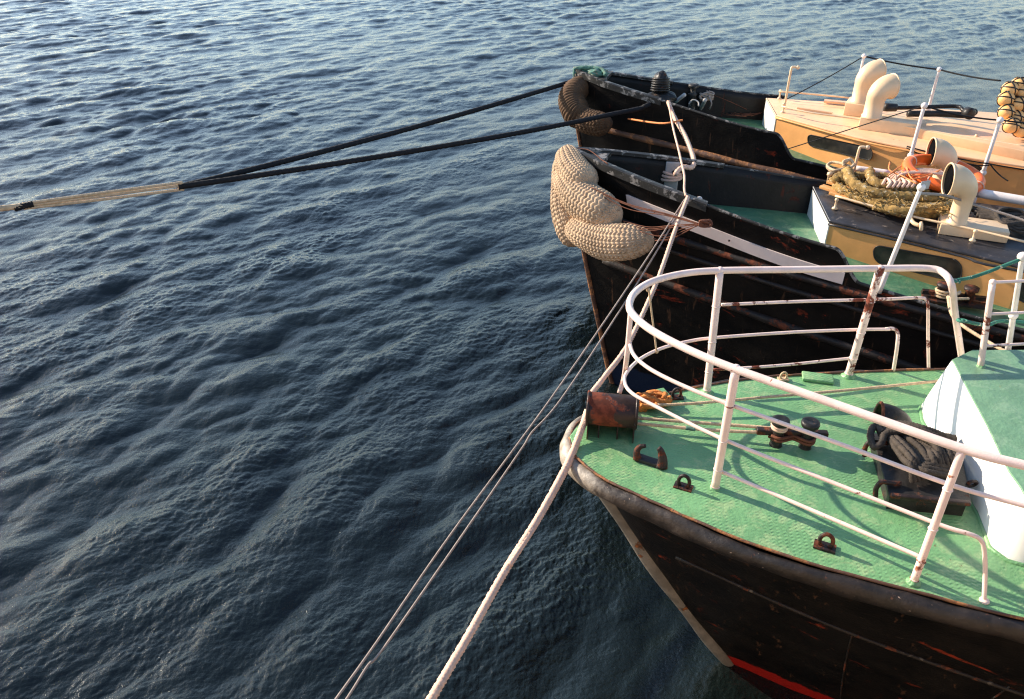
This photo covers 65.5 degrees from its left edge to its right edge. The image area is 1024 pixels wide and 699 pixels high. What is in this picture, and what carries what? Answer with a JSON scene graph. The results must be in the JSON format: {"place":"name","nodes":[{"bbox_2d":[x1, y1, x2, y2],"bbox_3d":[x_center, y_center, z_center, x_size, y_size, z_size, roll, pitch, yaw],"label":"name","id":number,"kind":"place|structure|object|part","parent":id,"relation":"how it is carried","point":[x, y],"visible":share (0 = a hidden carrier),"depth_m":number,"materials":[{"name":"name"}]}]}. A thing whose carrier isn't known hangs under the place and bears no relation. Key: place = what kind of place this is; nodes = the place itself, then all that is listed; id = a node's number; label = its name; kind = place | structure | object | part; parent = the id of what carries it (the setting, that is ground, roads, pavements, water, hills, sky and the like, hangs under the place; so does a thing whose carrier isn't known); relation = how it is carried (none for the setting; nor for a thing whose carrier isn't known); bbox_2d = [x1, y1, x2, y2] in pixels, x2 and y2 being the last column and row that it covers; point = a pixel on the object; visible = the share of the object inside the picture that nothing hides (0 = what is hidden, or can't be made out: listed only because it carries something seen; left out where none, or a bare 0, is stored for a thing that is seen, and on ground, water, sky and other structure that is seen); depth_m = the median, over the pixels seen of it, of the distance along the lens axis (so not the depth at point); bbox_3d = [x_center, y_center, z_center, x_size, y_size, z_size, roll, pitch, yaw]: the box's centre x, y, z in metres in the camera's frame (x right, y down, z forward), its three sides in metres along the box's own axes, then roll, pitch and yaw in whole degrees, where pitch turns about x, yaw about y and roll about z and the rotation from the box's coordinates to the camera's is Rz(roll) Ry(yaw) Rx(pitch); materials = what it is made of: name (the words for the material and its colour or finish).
{"place":"outdoors","nodes":[
{"label":"outdoors","id":0,"kind":"place"},
{"bbox_2d":[0,0,1023,698],"bbox_3d":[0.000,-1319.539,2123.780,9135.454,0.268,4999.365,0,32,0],"label":"water","id":1,"kind":"structure","parent":0,"point":[260,438],"depth_m":12.36,"materials":[{"name":"blue liquid"}]},
{"bbox_2d":[560,265,1023,698],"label":"moored boat","id":2,"kind":"object","parent":1,"relation":"on","point":[839,559],"visible":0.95,"depth_m":5.78,"materials":[{"name":"green metal"}]},
{"bbox_2d":[426,409,585,698],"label":"thick mooring rope","id":3,"kind":"object","parent":2,"relation":"attached to","point":[447,670],"visible":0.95,"depth_m":5.17,"materials":[{"name":"white fabric"}]},
{"bbox_2d":[636,389,672,411],"bbox_3d":[1.149,0.414,6.583,0.390,0.117,0.247,-19,37,-28],"label":"net heap","id":4,"kind":"object","parent":2,"relation":"on","point":[656,397],"visible":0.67,"depth_m":6.54,"materials":[{"name":"orange fabric"}]},
{"bbox_2d":[637,416,816,445],"bbox_3d":[1.609,0.577,6.138,1.438,0.174,0.150,5,32,8],"label":"mooring rope","id":5,"kind":"object","parent":2,"relation":"attached to","point":[795,438],"visible":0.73,"depth_m":6.15,"materials":[{"name":"fabric"}]},
{"bbox_2d":[639,380,937,406],"bbox_3d":[2.368,0.360,6.583,2.823,0.137,0.129,-3,32,-5],"label":"deck rope","id":6,"kind":"object","parent":2,"relation":"on","point":[790,394],"visible":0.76,"depth_m":6.53,"materials":[{"name":"beige fabric"}]},
{"bbox_2d":[866,420,957,482],"bbox_3d":[2.890,0.698,5.726,0.626,0.196,0.657,12,34,19],"label":"rope heap","id":7,"kind":"object","parent":2,"relation":"on","point":[931,459],"visible":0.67,"depth_m":5.65,"materials":[{"name":"grey fabric"}]},
{"bbox_2d":[953,259,1019,283],"bbox_3d":[3.804,-0.625,6.368,0.715,0.117,0.090,-10,33,-15],"label":"rail lashing","id":8,"kind":"object","parent":2,"relation":"attached to","point":[958,280],"visible":0.97,"depth_m":6.38,"materials":[{"name":"green fabric"}]},
{"bbox_2d":[575,54,1023,208],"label":"moored boat","id":9,"kind":"object","parent":1,"relation":"on","point":[772,132],"visible":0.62,"depth_m":11.71,"materials":[{"name":"beige paint"}]},
{"bbox_2d":[0,80,650,211],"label":"mooring line","id":10,"kind":"object","parent":9,"relation":"attached to","point":[232,176],"visible":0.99,"depth_m":10.20,"materials":[{"name":"black fabric"}]},
{"bbox_2d":[558,76,612,136],"bbox_3d":[1.094,-3.808,12.507,0.634,0.735,1.248,-11,34,-16],"label":"bow fender","id":11,"kind":"object","parent":9,"relation":"attached to","point":[572,101],"visible":0.81,"depth_m":12.39,"materials":[{"name":"fabric"}]},
{"bbox_2d":[573,65,609,77],"bbox_3d":[1.272,-4.427,12.733,0.665,0.222,0.294,18,36,26],"label":"net bundle","id":12,"kind":"object","parent":9,"relation":"on","point":[597,71],"visible":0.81,"depth_m":12.62,"materials":[{"name":"teal fabric"}]},
{"bbox_2d":[628,118,682,123],"bbox_3d":[2.026,-3.408,11.848,0.243,0.347,1.351,-15,35,-22],"label":"side cord","id":13,"kind":"object","parent":9,"relation":"attached to","point":[655,122],"visible":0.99,"depth_m":11.53,"materials":[{"name":"orange fabric"}]},
{"bbox_2d":[699,90,714,108],"bbox_3d":[3.196,-4.077,12.989,0.247,0.263,0.243,21,37,29],"label":"knotted line","id":14,"kind":"object","parent":9,"relation":"hanging from","point":[708,95],"visible":0.94,"depth_m":12.93,"materials":[{"name":"grey fabric"}]},
{"bbox_2d":[714,95,761,116],"bbox_3d":[3.834,-4.125,13.236,0.679,0.340,1.062,27,41,36],"label":"wire tangle","id":15,"kind":"object","parent":9,"relation":"on","point":[745,114],"visible":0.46,"depth_m":13.06,"materials":[{"name":"brown metal"}]},
{"bbox_3d":[4.639,-2.876,11.300,0.019,0.213,1.047,-22,38,-31],"label":"window","id":16,"kind":"part","parent":9,"relation":"part of","materials":[{"name":"black glass"}]},
{"bbox_2d":[787,56,1000,98],"bbox_3d":[5.633,-3.945,11.895,2.825,0.696,0.428,17,36,25],"label":"lifeline","id":17,"kind":"object","parent":9,"relation":"attached to","point":[905,65],"visible":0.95,"depth_m":11.80,"materials":[{"name":"fabric"}]},
{"bbox_2d":[788,106,1023,180],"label":"lifeline","id":18,"kind":"object","parent":9,"relation":"attached to","point":[990,164],"visible":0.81,"depth_m":9.95,"materials":[{"name":"fabric"}]},
{"bbox_2d":[883,103,977,119],"bbox_3d":[5.926,-3.397,11.291,1.248,0.165,0.333,6,32,9],"label":"boom","id":19,"kind":"object","parent":9,"relation":"on","point":[895,107],"visible":0.91,"depth_m":11.24,"materials":[{"name":"black metal"}]},
{"bbox_3d":[5.919,-2.336,10.398,0.413,0.206,0.019,19,37,27],"label":"window","id":20,"kind":"part","parent":9,"relation":"part of","materials":[{"name":"black glass"}]},
{"bbox_2d":[997,76,1023,137],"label":"float net","id":21,"kind":"object","parent":9,"relation":"on","point":[1010,99],"visible":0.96,"depth_m":10.39,"materials":[{"name":"plastic"}]},
{"bbox_2d":[576,137,1023,392],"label":"moored boat","id":22,"kind":"object","parent":1,"relation":"on","point":[760,218],"visible":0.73,"depth_m":9.00,"materials":[{"name":"metal"}]},
{"bbox_2d":[335,198,684,698],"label":"thin line","id":23,"kind":"object","parent":22,"relation":"attached to","point":[429,564],"visible":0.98,"depth_m":6.44,"materials":[{"name":"grey fabric"}]},
{"bbox_2d":[345,205,682,698],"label":"thin line","id":24,"kind":"object","parent":22,"relation":"attached to","point":[440,566],"visible":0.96,"depth_m":6.30,"materials":[{"name":"grey fabric"}]},
{"bbox_2d":[550,144,653,261],"bbox_3d":[0.919,-1.664,9.416,0.642,1.068,1.895,-16,35,-23],"label":"bow fender","id":25,"kind":"object","parent":22,"relation":"attached to","point":[586,218],"visible":0.99,"depth_m":9.20,"materials":[{"name":"fabric"}]},
{"bbox_2d":[591,195,689,391],"bbox_3d":[1.299,-0.604,7.650,0.076,0.618,3.466,12,34,19],"label":"white line","id":26,"kind":"object","parent":22,"relation":"attached to","point":[605,375],"visible":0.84,"depth_m":7.78,"materials":[{"name":"fabric"}]},
{"bbox_2d":[578,148,712,240],"bbox_3d":[1.279,-1.752,9.104,0.439,0.538,2.313,-21,38,-30],"label":"fender lashing","id":27,"kind":"object","parent":22,"relation":"attached to","point":[707,223],"visible":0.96,"depth_m":8.66,"materials":[{"name":"brown fabric"}]},
{"bbox_2d":[661,171,682,181],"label":"rope turns","id":28,"kind":"object","parent":22,"relation":"on","point":[672,178],"visible":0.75,"depth_m":9.91,"materials":[{"name":"grey fabric"}]},
{"bbox_2d":[666,100,695,196],"bbox_3d":[2.215,-2.649,10.321,0.313,0.240,3.507,4,32,6],"label":"bow rope","id":29,"kind":"object","parent":22,"relation":"hanging from","point":[682,168],"visible":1,"depth_m":10.36,"materials":[{"name":"white fabric"}]},
{"bbox_2d":[819,172,900,216],"bbox_3d":[4.131,-1.811,9.304,0.353,0.150,1.260,-21,38,-30],"label":"plank stack","id":30,"kind":"object","parent":22,"relation":"on","point":[832,192],"visible":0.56,"depth_m":9.57,"materials":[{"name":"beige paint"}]},
{"bbox_2d":[856,166,891,172],"bbox_3d":[4.494,-2.229,9.928,0.453,0.068,0.082,14,35,22],"label":"spar","id":31,"kind":"object","parent":22,"relation":"on","point":[861,168],"visible":0.52,"depth_m":9.93,"materials":[{"name":"paint"}]},
{"bbox_2d":[829,166,972,218],"bbox_3d":[4.447,-1.801,9.194,1.582,0.322,1.145,18,36,26],"label":"rope heap","id":32,"kind":"object","parent":22,"relation":"on","point":[894,201],"visible":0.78,"depth_m":9.01,"materials":[{"name":"beige fabric"}]},
{"bbox_2d":[826,158,854,173],"bbox_3d":[4.063,-2.304,9.896,0.305,0.180,0.462,0,32,0],"label":"knotted rope","id":33,"kind":"object","parent":32,"relation":"on","point":[844,162],"visible":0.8,"depth_m":9.80,"materials":[{"name":"beige fabric"}]},
{"bbox_2d":[881,168,943,188],"bbox_3d":[4.639,-2.013,9.258,1.044,0.134,0.448,-19,36,-27],"label":"rope coil","id":34,"kind":"object","parent":32,"relation":"on","point":[893,180],"visible":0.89,"depth_m":9.18,"materials":[{"name":"white fabric"}]},
{"bbox_2d":[887,162,941,183],"bbox_3d":[4.658,-2.021,9.201,0.589,0.050,0.706,13,34,19],"label":"grab line","id":35,"kind":"object","parent":34,"relation":"on","point":[916,182],"visible":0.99,"depth_m":9.17,"materials":[{"name":"orange fabric"}]},
{"bbox_2d":[901,154,985,192],"bbox_3d":[5.112,-2.082,9.445,0.933,0.252,0.931,0,32,0],"label":"lifebuoy","id":36,"kind":"object","parent":32,"relation":"on","point":[910,162],"visible":0.54,"depth_m":9.40,"materials":[{"name":"orange plastic"}]},
{"bbox_3d":[4.343,-0.942,8.546,0.911,0.257,0.019,21,38,30],"label":"window","id":37,"kind":"part","parent":22,"relation":"part of","materials":[{"name":"black glass"}]},
{"bbox_2d":[934,287,1004,349],"bbox_3d":[4.460,-0.302,7.750,0.342,0.133,1.221,0,32,0],"label":"bitts rope","id":38,"kind":"object","parent":22,"relation":"on","point":[938,292],"visible":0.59,"depth_m":8.05,"materials":[{"name":"beige fabric"}]},
{"bbox_2d":[921,192,1023,221],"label":"grey line","id":39,"kind":"object","parent":22,"relation":"on","point":[975,205],"visible":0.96,"depth_m":8.38,"materials":[{"name":"fabric"}]},
{"bbox_2d":[956,318,1023,326],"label":"rail lashing","id":40,"kind":"object","parent":22,"relation":"attached to","point":[960,320],"visible":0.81,"depth_m":6.68,"materials":[{"name":"green fabric"}]},
{"bbox_2d":[971,203,1023,233],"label":"black rope pile","id":41,"kind":"object","parent":22,"relation":"on","point":[1014,225],"visible":0.79,"depth_m":8.72,"materials":[{"name":"black fabric"}]},
{"bbox_2d":[976,189,1023,204],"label":"spar","id":42,"kind":"object","parent":22,"relation":"on","point":[1001,196],"visible":0.92,"depth_m":9.09,"materials":[{"name":"paint"}]},
{"bbox_3d":[5.316,-0.526,7.973,0.532,0.227,0.019,21,38,30],"label":"window","id":43,"kind":"part","parent":22,"relation":"part of","materials":[{"name":"black glass"}]}
]}

